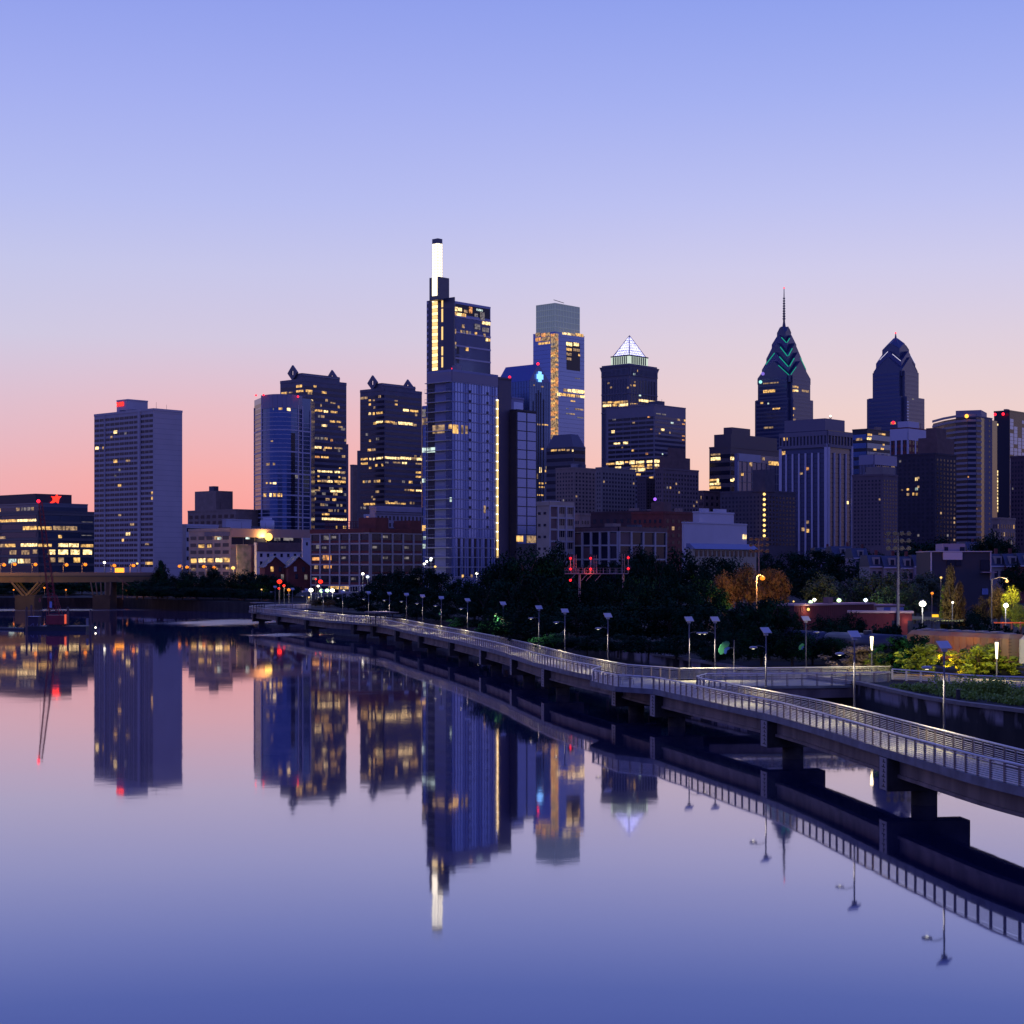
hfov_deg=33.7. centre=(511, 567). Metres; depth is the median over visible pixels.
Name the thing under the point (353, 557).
window
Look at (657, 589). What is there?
tree
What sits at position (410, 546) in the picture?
window
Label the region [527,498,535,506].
window
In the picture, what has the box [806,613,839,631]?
tree
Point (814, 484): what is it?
window
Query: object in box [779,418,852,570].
striped tower
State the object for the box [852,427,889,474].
blue step office
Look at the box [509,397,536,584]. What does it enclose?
service wing tower
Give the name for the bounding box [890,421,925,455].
condominium tower
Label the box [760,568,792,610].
tree
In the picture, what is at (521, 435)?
window
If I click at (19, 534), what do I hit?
window
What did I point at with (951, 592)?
tree
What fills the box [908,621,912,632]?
door
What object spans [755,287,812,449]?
spired tower
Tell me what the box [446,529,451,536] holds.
window
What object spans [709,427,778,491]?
brown office tower
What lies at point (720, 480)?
window
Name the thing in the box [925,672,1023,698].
bank undergrowth
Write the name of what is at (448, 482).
window
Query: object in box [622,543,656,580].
tree
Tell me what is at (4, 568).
window
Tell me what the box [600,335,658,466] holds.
pyramid tower
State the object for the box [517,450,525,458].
window
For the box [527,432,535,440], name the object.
window
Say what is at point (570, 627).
tree
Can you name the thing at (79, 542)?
window
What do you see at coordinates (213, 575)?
tree
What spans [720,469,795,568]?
old brick hotel
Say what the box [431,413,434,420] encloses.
window
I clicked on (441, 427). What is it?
window
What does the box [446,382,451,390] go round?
window
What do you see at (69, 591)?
tree
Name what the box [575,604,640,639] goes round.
tree
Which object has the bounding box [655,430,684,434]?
window
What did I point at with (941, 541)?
tree
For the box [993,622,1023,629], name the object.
orange guard rail
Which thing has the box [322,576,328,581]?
window
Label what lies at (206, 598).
bank path
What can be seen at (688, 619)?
solar lamp
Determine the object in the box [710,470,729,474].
window
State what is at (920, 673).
path railing
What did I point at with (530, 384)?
gabled glass tower
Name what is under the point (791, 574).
tree
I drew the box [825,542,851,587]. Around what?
row house
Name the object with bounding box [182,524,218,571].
hospital block
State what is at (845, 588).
tree
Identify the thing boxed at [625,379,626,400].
window
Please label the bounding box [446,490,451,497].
window
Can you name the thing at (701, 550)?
cream low building
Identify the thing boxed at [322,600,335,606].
tree
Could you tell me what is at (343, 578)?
window
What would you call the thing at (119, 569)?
bus shelter
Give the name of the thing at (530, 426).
window
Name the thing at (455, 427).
window
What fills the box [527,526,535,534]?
window
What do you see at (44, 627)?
work barge
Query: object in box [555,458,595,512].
beige apartment block
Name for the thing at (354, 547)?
window
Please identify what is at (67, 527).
window
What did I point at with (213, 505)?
brown office block
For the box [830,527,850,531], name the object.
window
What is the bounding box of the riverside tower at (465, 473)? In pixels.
[422,357,511,590]
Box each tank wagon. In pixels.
[757,627,826,659]
[824,630,906,661]
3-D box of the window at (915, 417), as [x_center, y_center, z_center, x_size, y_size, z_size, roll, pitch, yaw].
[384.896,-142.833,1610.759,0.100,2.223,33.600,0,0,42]
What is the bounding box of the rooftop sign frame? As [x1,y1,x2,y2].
[325,521,358,528]
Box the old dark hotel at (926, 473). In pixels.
[897,428,956,552]
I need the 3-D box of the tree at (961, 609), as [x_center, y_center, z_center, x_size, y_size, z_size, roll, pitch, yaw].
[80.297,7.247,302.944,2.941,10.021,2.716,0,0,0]
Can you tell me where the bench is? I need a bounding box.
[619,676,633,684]
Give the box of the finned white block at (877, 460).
[859,453,896,474]
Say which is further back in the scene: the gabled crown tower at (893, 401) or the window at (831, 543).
the gabled crown tower at (893, 401)
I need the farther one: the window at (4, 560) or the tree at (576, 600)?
the window at (4, 560)
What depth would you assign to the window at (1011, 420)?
1409.42 m
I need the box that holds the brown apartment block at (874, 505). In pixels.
[852,466,897,555]
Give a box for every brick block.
[590,503,650,526]
[631,502,692,572]
[1010,456,1023,552]
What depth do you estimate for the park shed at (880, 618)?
298.87 m
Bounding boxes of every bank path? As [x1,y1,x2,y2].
[117,596,272,600]
[891,673,1023,685]
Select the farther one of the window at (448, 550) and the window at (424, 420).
the window at (424, 420)
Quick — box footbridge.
[680,666,893,697]
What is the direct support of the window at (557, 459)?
in the mansard office tower at (565, 450)
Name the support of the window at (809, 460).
in the striped tower at (815, 465)
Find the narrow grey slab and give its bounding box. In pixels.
[350,465,356,528]
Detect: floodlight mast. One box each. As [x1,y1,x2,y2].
[749,537,768,621]
[886,531,910,625]
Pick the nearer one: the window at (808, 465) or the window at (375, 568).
the window at (375, 568)
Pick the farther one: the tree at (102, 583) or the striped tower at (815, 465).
the striped tower at (815, 465)
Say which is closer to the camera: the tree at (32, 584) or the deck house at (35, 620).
the deck house at (35, 620)
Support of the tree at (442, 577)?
on the ground at (1001, 727)
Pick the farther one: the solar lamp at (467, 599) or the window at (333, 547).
the window at (333, 547)
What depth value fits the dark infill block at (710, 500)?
1205.17 m
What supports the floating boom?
on the river water
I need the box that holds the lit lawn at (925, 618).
[912,616,964,621]
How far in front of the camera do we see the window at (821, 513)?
1159.36 m
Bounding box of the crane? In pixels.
[37,499,67,625]
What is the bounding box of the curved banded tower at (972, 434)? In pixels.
[932,410,996,546]
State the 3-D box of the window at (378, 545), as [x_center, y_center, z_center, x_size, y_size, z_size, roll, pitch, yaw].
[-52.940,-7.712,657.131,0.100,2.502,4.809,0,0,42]
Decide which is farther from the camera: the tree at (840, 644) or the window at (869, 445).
the window at (869, 445)
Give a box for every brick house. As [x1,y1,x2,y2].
[258,556,285,586]
[284,556,309,590]
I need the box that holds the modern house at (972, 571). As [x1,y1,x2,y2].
[916,544,996,611]
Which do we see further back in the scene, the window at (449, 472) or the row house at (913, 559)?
the window at (449, 472)
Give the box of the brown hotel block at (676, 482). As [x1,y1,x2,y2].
[653,448,698,511]
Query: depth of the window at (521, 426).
623.90 m
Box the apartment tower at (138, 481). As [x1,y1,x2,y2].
[94,399,182,579]
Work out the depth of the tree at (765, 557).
557.16 m
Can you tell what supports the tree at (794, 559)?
on the ground at (1001, 727)
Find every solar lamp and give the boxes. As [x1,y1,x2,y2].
[287,588,294,610]
[318,589,325,616]
[337,590,344,613]
[362,591,370,615]
[383,592,391,618]
[400,593,408,619]
[415,594,424,622]
[434,596,443,625]
[459,598,470,637]
[494,602,506,630]
[528,605,542,651]
[553,609,568,660]
[595,613,611,666]
[684,617,702,679]
[702,617,719,676]
[749,627,771,702]
[801,616,819,672]
[835,631,860,720]
[921,641,951,729]
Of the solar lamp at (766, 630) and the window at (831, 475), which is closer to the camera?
the solar lamp at (766, 630)
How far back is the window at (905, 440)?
1325.97 m
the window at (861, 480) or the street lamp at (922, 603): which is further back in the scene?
the window at (861, 480)
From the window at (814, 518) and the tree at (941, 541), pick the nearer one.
the tree at (941, 541)
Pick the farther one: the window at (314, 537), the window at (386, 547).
the window at (314, 537)
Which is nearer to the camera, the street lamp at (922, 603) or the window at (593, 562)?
the street lamp at (922, 603)
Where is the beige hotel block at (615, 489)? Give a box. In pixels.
[595,467,635,511]
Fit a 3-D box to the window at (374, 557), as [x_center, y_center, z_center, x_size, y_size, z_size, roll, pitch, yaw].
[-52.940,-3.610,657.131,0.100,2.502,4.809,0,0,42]
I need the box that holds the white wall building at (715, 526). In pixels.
[681,508,746,566]
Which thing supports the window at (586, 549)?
in the loft building at (608, 542)
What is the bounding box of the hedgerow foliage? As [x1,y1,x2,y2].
[819,622,1023,634]
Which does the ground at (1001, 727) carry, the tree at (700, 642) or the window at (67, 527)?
the tree at (700, 642)
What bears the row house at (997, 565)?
on the ground at (1001, 727)
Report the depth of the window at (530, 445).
628.18 m
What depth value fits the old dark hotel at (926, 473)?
1008.35 m
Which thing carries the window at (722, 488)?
in the brown office tower at (730, 442)
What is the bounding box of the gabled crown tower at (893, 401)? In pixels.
[867,332,923,430]
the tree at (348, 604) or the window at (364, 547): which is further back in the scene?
the window at (364, 547)
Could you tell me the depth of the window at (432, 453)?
606.19 m
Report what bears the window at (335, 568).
in the loft factory
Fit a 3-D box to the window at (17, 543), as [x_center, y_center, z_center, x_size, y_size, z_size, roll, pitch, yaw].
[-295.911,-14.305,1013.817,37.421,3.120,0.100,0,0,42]
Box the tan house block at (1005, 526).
[991,517,1015,551]
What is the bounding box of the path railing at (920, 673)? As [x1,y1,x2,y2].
[891,668,1023,686]
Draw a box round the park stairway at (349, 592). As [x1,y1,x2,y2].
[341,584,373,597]
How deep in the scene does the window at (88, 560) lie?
1025.38 m
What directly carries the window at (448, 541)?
in the riverside tower at (465, 473)
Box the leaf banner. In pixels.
[719,640,734,677]
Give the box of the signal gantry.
[565,554,630,606]
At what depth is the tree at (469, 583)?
449.53 m
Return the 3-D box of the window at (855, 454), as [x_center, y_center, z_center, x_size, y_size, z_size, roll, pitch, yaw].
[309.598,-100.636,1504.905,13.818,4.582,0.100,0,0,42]
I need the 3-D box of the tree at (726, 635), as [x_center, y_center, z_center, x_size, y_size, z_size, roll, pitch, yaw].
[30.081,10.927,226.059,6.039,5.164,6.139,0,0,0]
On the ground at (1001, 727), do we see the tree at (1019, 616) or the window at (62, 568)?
the tree at (1019, 616)
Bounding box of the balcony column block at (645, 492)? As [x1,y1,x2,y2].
[637,478,654,509]
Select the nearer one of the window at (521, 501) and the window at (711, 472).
the window at (521, 501)
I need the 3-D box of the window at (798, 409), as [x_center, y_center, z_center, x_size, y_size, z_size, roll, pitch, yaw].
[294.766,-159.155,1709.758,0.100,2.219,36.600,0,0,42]
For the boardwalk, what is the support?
on the ground at (1001, 727)
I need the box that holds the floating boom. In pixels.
[0,627,23,629]
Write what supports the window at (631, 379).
in the pyramid tower at (629, 376)
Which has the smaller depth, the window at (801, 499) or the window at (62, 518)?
the window at (62, 518)
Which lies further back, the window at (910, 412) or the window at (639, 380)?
the window at (639, 380)
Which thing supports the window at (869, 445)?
in the blue step office at (871, 441)
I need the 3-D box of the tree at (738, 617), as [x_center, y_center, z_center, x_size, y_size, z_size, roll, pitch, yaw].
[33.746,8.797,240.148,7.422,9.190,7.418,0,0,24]
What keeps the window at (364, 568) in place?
in the loft factory
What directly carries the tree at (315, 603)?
on the ground at (1001, 727)
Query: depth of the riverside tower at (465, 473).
607.32 m
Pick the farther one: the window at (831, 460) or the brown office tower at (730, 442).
the brown office tower at (730, 442)
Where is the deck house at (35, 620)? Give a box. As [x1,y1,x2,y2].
[28,616,40,625]
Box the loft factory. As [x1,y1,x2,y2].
[310,517,422,593]
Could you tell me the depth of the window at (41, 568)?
1006.04 m
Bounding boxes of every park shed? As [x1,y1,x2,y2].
[777,597,875,630]
[847,610,913,634]
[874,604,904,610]
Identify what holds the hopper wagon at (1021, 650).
on the ground at (1001, 727)
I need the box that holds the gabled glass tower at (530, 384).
[501,363,549,501]
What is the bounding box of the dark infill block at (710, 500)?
[699,490,720,511]
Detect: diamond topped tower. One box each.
[280,365,347,528]
[357,375,421,526]
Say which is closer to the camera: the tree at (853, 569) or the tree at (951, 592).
the tree at (951, 592)
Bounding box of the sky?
[0,0,1023,528]
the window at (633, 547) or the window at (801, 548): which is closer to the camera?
the window at (633, 547)
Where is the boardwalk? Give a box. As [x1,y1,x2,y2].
[249,604,1023,817]
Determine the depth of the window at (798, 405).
1709.25 m
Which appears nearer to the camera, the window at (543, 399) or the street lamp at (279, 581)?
the street lamp at (279, 581)
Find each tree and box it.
[0,588,15,595]
[2,582,37,594]
[11,588,45,594]
[24,582,44,588]
[33,582,67,594]
[41,588,76,595]
[48,582,82,590]
[65,582,97,594]
[82,582,106,592]
[97,582,121,590]
[117,582,145,595]
[117,585,148,599]
[125,579,160,598]
[132,586,162,599]
[148,577,170,598]
[152,560,171,583]
[158,574,191,598]
[176,572,212,598]
[178,567,193,584]
[197,571,225,585]
[203,576,238,592]
[206,567,219,579]
[222,571,260,598]
[236,568,261,589]
[248,574,276,592]
[253,590,287,601]
[265,576,289,599]
[275,582,301,600]
[308,598,322,606]
[316,596,337,606]
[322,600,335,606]
[333,598,361,609]
[334,593,355,602]
[348,590,375,602]
[353,600,382,611]
[361,581,382,604]
[365,572,400,600]
[375,583,413,613]
[375,601,404,617]
[385,568,418,606]
[394,587,439,613]
[396,604,429,620]
[402,566,440,609]
[423,608,462,623]
[424,571,454,603]
[427,590,464,616]
[444,574,473,607]
[446,615,489,627]
[452,588,482,618]
[459,578,484,605]
[461,582,508,620]
[472,562,514,622]
[474,623,509,637]
[478,606,524,643]
[479,551,521,623]
[482,577,539,623]
[498,545,551,616]
[506,573,578,635]
[507,604,565,647]
[507,631,544,645]
[522,548,571,605]
[528,632,579,649]
[544,539,575,593]
[544,583,589,634]
[551,602,602,642]
[557,633,606,655]
[569,561,603,596]
[574,583,608,626]
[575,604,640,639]
[583,561,621,600]
[592,579,639,629]
[594,633,649,657]
[600,601,671,639]
[615,558,647,595]
[615,571,654,616]
[616,549,632,570]
[621,634,674,659]
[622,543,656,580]
[635,576,676,616]
[640,598,694,640]
[641,549,681,594]
[649,581,705,620]
[652,632,695,660]
[658,545,700,603]
[670,603,728,642]
[674,556,713,599]
[681,629,722,659]
[685,575,732,627]
[694,556,738,612]
[694,642,722,661]
[710,605,746,649]
[713,570,738,617]
[716,630,754,660]
[722,597,769,659]
[725,555,753,610]
[729,562,766,604]
[731,622,789,665]
[743,595,791,659]
[756,552,783,572]
[756,557,767,585]
[760,565,806,603]
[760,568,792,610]
[767,625,816,666]
[770,600,803,658]
[775,551,820,585]
[786,569,832,600]
[795,632,832,664]
[800,570,851,602]
[801,548,837,576]
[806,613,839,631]
[813,637,851,663]
[817,549,845,588]
[818,645,885,671]
[823,616,857,632]
[836,611,867,632]
[837,557,859,584]
[837,578,868,601]
[848,568,892,602]
[863,652,898,672]
[868,581,904,603]
[869,635,922,673]
[877,569,927,604]
[889,540,935,555]
[891,634,940,672]
[893,643,950,675]
[894,584,930,622]
[904,535,951,554]
[905,570,941,615]
[922,572,955,612]
[936,585,947,628]
[940,564,961,628]
[953,580,967,627]
[956,607,992,630]
[968,537,991,553]
[969,596,993,619]
[969,652,1021,674]
[979,528,1012,553]
[986,583,1009,627]
[994,535,1020,553]
[997,562,1023,604]
[1000,584,1021,632]
[1009,602,1023,633]
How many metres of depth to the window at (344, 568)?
664.47 m
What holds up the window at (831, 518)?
in the striped tower at (815, 465)
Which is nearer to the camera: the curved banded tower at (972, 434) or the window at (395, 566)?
the window at (395, 566)
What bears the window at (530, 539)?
in the service wing tower at (523, 478)
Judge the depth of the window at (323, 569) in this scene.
672.46 m
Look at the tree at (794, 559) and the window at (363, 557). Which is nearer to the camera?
the tree at (794, 559)
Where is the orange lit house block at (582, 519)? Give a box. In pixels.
[575,513,590,526]
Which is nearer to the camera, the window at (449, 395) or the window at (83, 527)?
the window at (449, 395)
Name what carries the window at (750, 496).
in the old brick hotel at (763, 508)
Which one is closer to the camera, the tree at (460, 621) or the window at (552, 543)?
the tree at (460, 621)
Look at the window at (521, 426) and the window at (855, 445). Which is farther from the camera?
the window at (855, 445)
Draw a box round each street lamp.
[277,579,281,603]
[756,574,764,608]
[919,600,925,625]
[931,592,933,628]
[991,577,1008,629]
[1003,603,1008,624]
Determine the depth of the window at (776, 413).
1707.99 m
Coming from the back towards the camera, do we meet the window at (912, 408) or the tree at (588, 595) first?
the window at (912, 408)
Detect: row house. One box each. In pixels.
[810,544,828,569]
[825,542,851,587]
[845,544,867,591]
[859,550,882,592]
[880,551,899,584]
[896,552,913,583]
[904,550,921,580]
[959,539,976,550]
[991,549,1003,596]
[1000,549,1018,599]
[1007,553,1023,602]
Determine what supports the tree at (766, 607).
on the ground at (1001, 727)
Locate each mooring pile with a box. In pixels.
[25,607,27,630]
[86,610,91,631]
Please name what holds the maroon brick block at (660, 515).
on the ground at (1001, 727)
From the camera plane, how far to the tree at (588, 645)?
253.46 m
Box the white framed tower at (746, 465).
[734,453,778,490]
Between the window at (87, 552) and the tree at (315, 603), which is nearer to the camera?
the tree at (315, 603)
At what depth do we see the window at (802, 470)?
1162.76 m
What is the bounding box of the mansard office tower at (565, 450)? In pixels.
[546,434,585,500]
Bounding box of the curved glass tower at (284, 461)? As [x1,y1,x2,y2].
[254,394,314,529]
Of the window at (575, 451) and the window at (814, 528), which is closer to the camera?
the window at (814, 528)
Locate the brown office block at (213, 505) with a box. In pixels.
[187,486,257,527]
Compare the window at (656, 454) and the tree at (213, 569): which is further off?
the window at (656, 454)
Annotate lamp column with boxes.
[870,636,873,671]
[994,641,998,675]
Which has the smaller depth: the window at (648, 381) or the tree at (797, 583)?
the tree at (797, 583)
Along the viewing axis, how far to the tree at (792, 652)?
221.25 m
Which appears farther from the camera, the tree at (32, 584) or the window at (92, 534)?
the window at (92, 534)
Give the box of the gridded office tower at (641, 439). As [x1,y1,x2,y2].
[606,401,685,507]
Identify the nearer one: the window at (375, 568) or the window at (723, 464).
the window at (375, 568)
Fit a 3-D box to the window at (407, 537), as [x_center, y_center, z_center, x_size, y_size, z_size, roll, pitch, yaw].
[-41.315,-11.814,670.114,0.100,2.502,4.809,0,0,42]
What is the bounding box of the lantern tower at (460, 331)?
[427,238,490,373]
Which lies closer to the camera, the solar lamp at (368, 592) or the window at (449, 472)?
the solar lamp at (368, 592)
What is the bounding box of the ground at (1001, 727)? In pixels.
[0,582,1023,757]
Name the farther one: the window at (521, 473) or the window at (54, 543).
the window at (54, 543)
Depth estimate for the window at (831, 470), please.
1163.61 m
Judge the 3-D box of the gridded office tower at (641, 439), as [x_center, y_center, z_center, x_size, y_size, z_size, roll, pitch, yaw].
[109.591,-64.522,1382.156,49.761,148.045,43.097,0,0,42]
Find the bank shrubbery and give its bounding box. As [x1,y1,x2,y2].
[888,681,1023,705]
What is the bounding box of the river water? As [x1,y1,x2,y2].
[0,607,1023,1023]
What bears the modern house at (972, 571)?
on the ground at (1001, 727)
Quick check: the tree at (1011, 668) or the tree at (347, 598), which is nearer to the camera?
the tree at (1011, 668)
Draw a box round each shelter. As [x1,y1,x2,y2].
[114,567,124,571]
[250,602,273,612]
[364,611,398,625]
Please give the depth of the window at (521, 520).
623.90 m
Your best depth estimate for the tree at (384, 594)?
478.28 m
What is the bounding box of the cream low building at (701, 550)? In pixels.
[686,543,757,606]
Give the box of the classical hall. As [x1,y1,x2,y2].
[369,506,421,527]
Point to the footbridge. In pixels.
(812, 688)
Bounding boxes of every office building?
[0,494,93,572]
[188,526,309,585]
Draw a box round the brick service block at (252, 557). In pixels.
[248,544,253,571]
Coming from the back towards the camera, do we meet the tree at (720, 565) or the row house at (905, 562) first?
the row house at (905, 562)
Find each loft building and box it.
[254,542,301,576]
[536,501,574,574]
[574,520,666,602]
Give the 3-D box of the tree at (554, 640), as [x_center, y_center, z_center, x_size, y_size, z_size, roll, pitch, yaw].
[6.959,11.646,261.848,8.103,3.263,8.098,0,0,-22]
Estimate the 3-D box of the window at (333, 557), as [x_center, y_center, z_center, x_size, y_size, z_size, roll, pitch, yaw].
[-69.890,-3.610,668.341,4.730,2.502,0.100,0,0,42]
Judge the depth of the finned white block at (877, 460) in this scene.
1256.54 m
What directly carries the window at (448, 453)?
in the riverside tower at (465, 473)
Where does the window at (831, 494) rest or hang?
in the striped tower at (815, 465)
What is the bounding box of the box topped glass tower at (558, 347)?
[533,300,584,443]
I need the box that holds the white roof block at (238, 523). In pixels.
[222,519,251,527]
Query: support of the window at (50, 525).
in the office building at (70, 530)
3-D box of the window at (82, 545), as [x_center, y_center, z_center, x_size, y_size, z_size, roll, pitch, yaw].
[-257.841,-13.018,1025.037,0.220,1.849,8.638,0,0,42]
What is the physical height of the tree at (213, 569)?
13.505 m
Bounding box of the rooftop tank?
[260,518,273,528]
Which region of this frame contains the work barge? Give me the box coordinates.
[24,623,94,630]
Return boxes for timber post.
[955,689,960,699]
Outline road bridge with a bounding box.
[0,572,156,609]
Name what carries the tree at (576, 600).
on the ground at (1001, 727)
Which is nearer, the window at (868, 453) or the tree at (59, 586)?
the tree at (59, 586)
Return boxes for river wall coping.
[650,653,1023,712]
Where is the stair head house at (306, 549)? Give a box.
[301,538,309,591]
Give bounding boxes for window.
[1,507,38,511]
[2,515,35,520]
[2,524,35,529]
[2,532,35,537]
[2,541,35,545]
[2,549,35,554]
[2,558,35,562]
[2,566,35,570]
[10,550,15,554]
[22,550,28,554]
[38,526,51,529]
[39,515,59,520]
[39,524,59,528]
[39,532,59,537]
[39,541,59,545]
[39,549,59,553]
[39,558,59,562]
[39,566,59,570]
[41,507,86,511]
[53,526,64,529]
[58,543,67,546]
[58,550,67,554]
[60,516,80,520]
[60,524,80,529]
[60,532,80,537]
[60,541,80,545]
[60,549,80,554]
[60,558,80,562]
[60,566,80,570]
[66,526,76,529]
[69,543,78,546]
[71,550,79,554]
[81,516,93,521]
[81,524,93,529]
[81,533,93,537]
[81,541,93,545]
[81,544,92,546]
[81,549,93,554]
[81,558,93,562]
[81,566,93,570]
[83,550,91,554]
[94,414,152,566]
[232,537,242,543]
[243,537,254,543]
[255,538,265,542]
[281,385,346,528]
[283,538,292,540]
[289,538,299,542]
[291,433,294,528]
[312,535,318,540]
[312,545,318,550]
[312,565,318,571]
[322,545,328,550]
[322,565,328,571]
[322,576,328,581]
[323,555,328,559]
[331,534,338,540]
[331,545,338,550]
[331,555,338,560]
[331,565,338,571]
[331,576,338,581]
[341,534,348,540]
[341,544,348,550]
[341,555,348,560]
[341,565,348,571]
[341,576,348,581]
[351,534,358,539]
[351,544,358,550]
[351,555,358,560]
[351,565,358,571]
[351,576,358,581]
[360,395,421,517]
[361,534,368,539]
[361,544,368,550]
[361,555,368,560]
[361,565,368,571]
[361,576,368,581]
[372,534,379,539]
[372,544,379,550]
[372,555,379,560]
[372,565,379,571]
[383,534,390,539]
[383,544,390,550]
[383,555,390,560]
[383,565,390,571]
[394,534,401,540]
[394,545,401,550]
[394,555,401,560]
[394,565,401,571]
[404,534,411,540]
[404,545,411,550]
[404,555,411,560]
[404,565,411,571]
[415,535,421,540]
[415,545,421,550]
[415,555,421,560]
[422,409,425,416]
[422,418,426,424]
[427,447,434,452]
[430,539,434,546]
[431,384,434,391]
[431,394,434,401]
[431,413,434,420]
[431,452,434,459]
[431,462,434,469]
[431,471,434,478]
[431,481,434,488]
[431,491,434,498]
[431,510,434,517]
[431,520,434,527]
[431,549,434,556]
[433,425,443,433]
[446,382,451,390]
[446,392,451,400]
[446,402,451,409]
[446,412,451,419]
[446,431,451,439]
[446,441,451,448]
[446,451,451,458]
[446,461,451,468]
[446,470,451,478]
[446,480,451,487]
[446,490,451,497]
[446,500,451,507]
[446,509,451,517]
[446,519,451,526]
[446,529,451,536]
[446,539,451,546]
[446,548,451,556]
[446,558,451,565]
[446,568,451,575]
[452,382,496,575]
[453,424,457,433]
[455,303,489,318]
[480,312,484,319]
[513,402,522,409]
[516,536,522,541]
[517,412,525,420]
[517,422,525,430]
[517,431,525,439]
[517,441,525,449]
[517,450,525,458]
[517,459,525,468]
[517,469,525,477]
[517,478,525,486]
[517,488,525,496]
[517,497,525,505]
[517,507,525,515]
[517,516,525,524]
[517,526,525,533]
[517,535,525,543]
[527,413,535,421]
[527,423,535,431]
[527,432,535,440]
[527,441,535,449]
[527,451,535,459]
[527,460,535,468]
[527,470,535,478]
[527,479,535,487]
[527,488,535,496]
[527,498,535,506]
[527,507,535,515]
[527,517,535,524]
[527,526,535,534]
[527,536,535,542]
[538,390,538,501]
[540,392,540,500]
[543,399,543,500]
[547,450,572,454]
[547,458,572,461]
[547,465,570,469]
[547,473,555,476]
[547,488,555,491]
[550,332,583,418]
[551,507,556,516]
[551,519,556,527]
[551,531,556,539]
[551,542,556,551]
[557,472,593,500]
[574,450,584,453]
[574,458,584,461]
[575,534,580,544]
[584,547,589,558]
[592,561,598,571]
[597,473,633,510]
[603,381,604,466]
[608,380,609,407]
[610,533,616,543]
[611,380,612,407]
[614,380,615,406]
[616,416,652,502]
[620,533,629,543]
[622,379,623,406]
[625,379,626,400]
[631,379,632,402]
[633,547,641,556]
[639,380,640,403]
[642,380,643,404]
[645,381,646,404]
[648,381,649,404]
[655,416,684,421]
[655,421,684,425]
[655,425,684,430]
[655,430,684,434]
[655,435,684,439]
[655,439,684,443]
[655,444,684,448]
[655,453,667,456]
[656,473,696,510]
[710,454,729,458]
[710,462,729,466]
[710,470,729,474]
[710,479,729,482]
[710,487,729,490]
[722,496,783,544]
[756,400,786,403]
[756,404,786,407]
[756,408,786,411]
[756,412,786,415]
[756,416,786,419]
[756,420,786,423]
[756,424,783,427]
[756,428,783,431]
[756,432,783,435]
[759,377,809,399]
[782,454,823,459]
[782,459,823,464]
[782,464,823,468]
[782,468,823,473]
[782,473,823,478]
[782,478,823,483]
[782,483,823,488]
[782,488,823,492]
[785,449,823,454]
[793,400,812,403]
[793,404,812,407]
[793,412,812,415]
[793,416,812,418]
[795,408,812,411]
[796,493,823,497]
[796,498,823,501]
[796,503,823,506]
[796,507,823,511]
[796,512,823,516]
[796,517,823,521]
[796,522,823,526]
[796,527,823,530]
[796,532,823,535]
[796,537,823,540]
[796,542,823,545]
[796,546,823,550]
[830,449,850,454]
[830,454,850,459]
[830,459,850,463]
[830,464,850,468]
[830,469,850,473]
[830,473,850,478]
[830,478,850,483]
[830,483,850,487]
[830,488,850,492]
[830,493,850,497]
[830,498,850,502]
[830,503,850,507]
[830,508,850,511]
[830,512,850,516]
[830,517,850,521]
[830,522,850,526]
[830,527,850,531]
[830,532,850,535]
[830,537,850,540]
[830,542,850,545]
[853,434,865,439]
[853,443,865,448]
[853,451,865,456]
[853,460,858,465]
[853,469,858,473]
[854,480,879,544]
[867,434,889,441]
[867,443,889,449]
[867,451,889,455]
[869,372,918,430]
[891,440,906,454]
[899,459,954,544]
[907,398,923,402]
[907,402,923,406]
[907,407,923,410]
[907,411,923,414]
[907,415,923,419]
[947,560,954,565]
[955,560,960,565]
[980,560,989,569]
[982,588,987,594]
[989,420,989,498]
[1010,419,1023,455]
[1012,461,1022,544]
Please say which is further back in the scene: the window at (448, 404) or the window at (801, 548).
the window at (801, 548)
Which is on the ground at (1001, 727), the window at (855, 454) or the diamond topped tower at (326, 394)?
the diamond topped tower at (326, 394)
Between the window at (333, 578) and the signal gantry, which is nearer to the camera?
the signal gantry
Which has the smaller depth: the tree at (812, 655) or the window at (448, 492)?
the tree at (812, 655)
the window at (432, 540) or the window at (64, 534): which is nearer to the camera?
the window at (432, 540)
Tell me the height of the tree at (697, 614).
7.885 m
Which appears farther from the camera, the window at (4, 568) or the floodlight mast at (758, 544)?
the window at (4, 568)
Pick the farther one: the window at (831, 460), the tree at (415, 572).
the window at (831, 460)
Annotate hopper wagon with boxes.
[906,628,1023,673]
[1018,636,1023,670]
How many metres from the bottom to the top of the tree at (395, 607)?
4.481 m
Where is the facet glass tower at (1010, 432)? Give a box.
[994,409,1023,517]
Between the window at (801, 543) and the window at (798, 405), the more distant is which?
the window at (798, 405)
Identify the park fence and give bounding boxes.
[917,619,959,623]
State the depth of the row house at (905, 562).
466.22 m
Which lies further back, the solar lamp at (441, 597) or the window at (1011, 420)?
the window at (1011, 420)
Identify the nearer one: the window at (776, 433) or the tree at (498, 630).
the tree at (498, 630)
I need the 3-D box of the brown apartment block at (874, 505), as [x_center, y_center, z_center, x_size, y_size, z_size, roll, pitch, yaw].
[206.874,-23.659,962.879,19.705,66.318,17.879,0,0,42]

